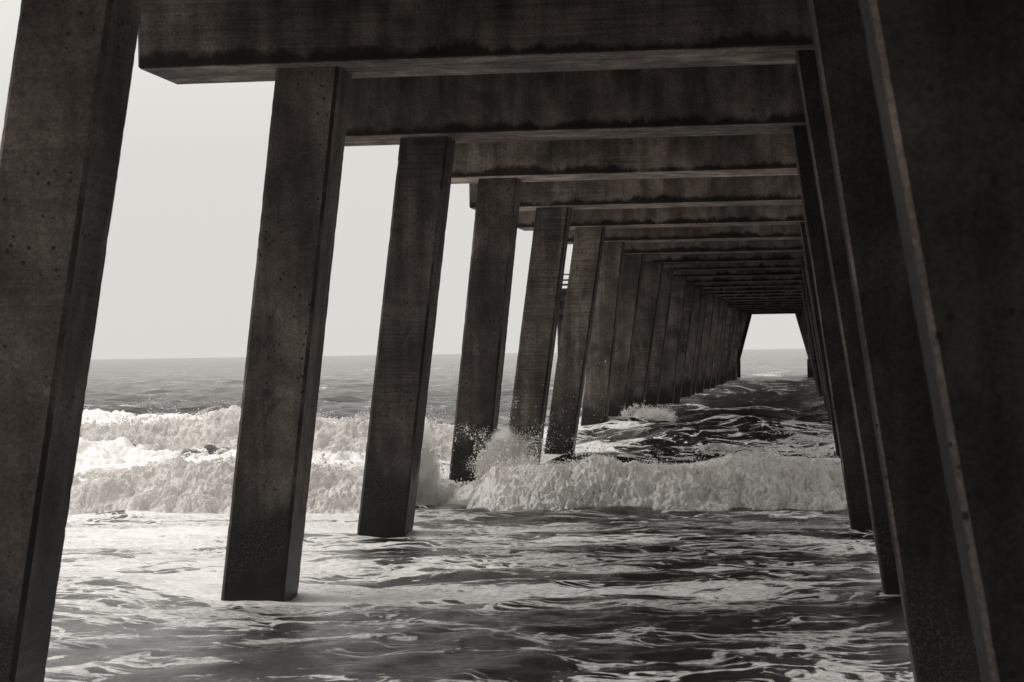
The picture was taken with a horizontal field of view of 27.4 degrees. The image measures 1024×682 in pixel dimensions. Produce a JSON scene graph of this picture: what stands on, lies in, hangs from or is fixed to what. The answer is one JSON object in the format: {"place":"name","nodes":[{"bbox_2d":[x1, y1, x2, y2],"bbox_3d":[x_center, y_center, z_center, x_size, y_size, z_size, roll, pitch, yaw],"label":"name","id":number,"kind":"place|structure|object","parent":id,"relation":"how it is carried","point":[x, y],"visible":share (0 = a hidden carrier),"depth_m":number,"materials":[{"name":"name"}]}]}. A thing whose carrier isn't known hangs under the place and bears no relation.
{"place":"outdoors","nodes":[
{"label":"outdoors","id":0,"kind":"place"},
{"bbox_2d":[0,0,804,359],"label":"sky","id":1,"kind":"structure","parent":0,"point":[180,264],"materials":[{"name":"white"}]},
{"bbox_2d":[44,349,913,681],"bbox_3d":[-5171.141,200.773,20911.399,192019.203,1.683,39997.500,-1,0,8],"label":"water","id":2,"kind":"structure","parent":0,"point":[452,593],"depth_m":20.82,"materials":[{"name":"grey liquid"}]},
{"bbox_2d":[81,397,451,431],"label":"spray","id":3,"kind":"object","parent":2,"relation":"on","point":[172,420],"visible":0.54,"depth_m":44.25,"materials":[{"name":"white liquid"}]},
{"bbox_2d":[80,405,562,464],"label":"surf breaker","id":4,"kind":"object","parent":2,"relation":"in","point":[221,431],"visible":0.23,"depth_m":43.84,"materials":[{"name":"liquid"}]},
{"bbox_2d":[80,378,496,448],"bbox_3d":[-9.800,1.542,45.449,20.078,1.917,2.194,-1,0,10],"label":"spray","id":5,"kind":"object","parent":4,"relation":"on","point":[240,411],"visible":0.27,"depth_m":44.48,"materials":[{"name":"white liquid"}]},
{"bbox_2d":[329,398,458,494],"bbox_3d":[-1.636,1.634,31.150,1.941,1.669,1.959,-1,0,8],"label":"spray","id":6,"kind":"object","parent":2,"relation":"on","point":[425,462],"visible":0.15,"depth_m":31.09,"materials":[{"name":"white liquid"}]},
{"bbox_2d":[73,421,839,487],"bbox_3d":[-1.132,1.672,31.605,17.023,1.198,4.181,-1,0,8],"label":"spray","id":7,"kind":"object","parent":2,"relation":"on","point":[712,462],"visible":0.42,"depth_m":30.29,"materials":[{"name":"white liquid"}]},
{"bbox_2d":[68,454,847,514],"bbox_3d":[-7.971,2.171,33.387,47.228,1.004,6.437,-1,0,11],"label":"surf breaker","id":8,"kind":"object","parent":2,"relation":"in","point":[205,488],"visible":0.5,"depth_m":29.52,"materials":[{"name":"liquid"}]},
{"bbox_2d":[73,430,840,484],"bbox_3d":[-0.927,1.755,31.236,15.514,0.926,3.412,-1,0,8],"label":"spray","id":9,"kind":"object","parent":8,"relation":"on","point":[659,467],"visible":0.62,"depth_m":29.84,"materials":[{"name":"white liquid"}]},
{"bbox_2d":[454,396,551,478],"bbox_3d":[-0.134,1.589,32.523,1.635,1.790,1.430,-1,0,8],"label":"spray","id":10,"kind":"object","parent":2,"relation":"on","point":[511,445],"visible":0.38,"depth_m":32.33,"materials":[{"name":"white liquid"}]},
{"bbox_2d":[467,441,552,483],"bbox_3d":[-0.046,1.902,31.308,1.270,0.890,1.515,-1,0,8],"label":"spray","id":11,"kind":"object","parent":2,"relation":"on","point":[493,462],"visible":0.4,"depth_m":31.11,"materials":[{"name":"white liquid"}]},
{"bbox_2d":[0,0,1023,681],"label":"pier","id":12,"kind":"structure","parent":2,"relation":"in","point":[692,180],"depth_m":19.33,"materials":[{"name":"concrete"}]},
{"bbox_2d":[500,346,615,459],"bbox_3d":[0.749,0.345,38.763,1.603,3.467,10.991,-1,0,8],"label":"spray","id":13,"kind":"object","parent":2,"relation":"on","point":[554,432],"visible":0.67,"depth_m":38.20,"materials":[{"name":"white liquid"}]},
{"bbox_2d":[618,403,676,420],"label":"spray","id":14,"kind":"object","parent":2,"relation":"on","point":[655,415],"visible":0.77,"depth_m":57.48,"materials":[{"name":"white liquid"}]},
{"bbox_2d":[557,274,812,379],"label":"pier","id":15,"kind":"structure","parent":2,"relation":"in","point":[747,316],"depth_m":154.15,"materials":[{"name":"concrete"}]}
]}

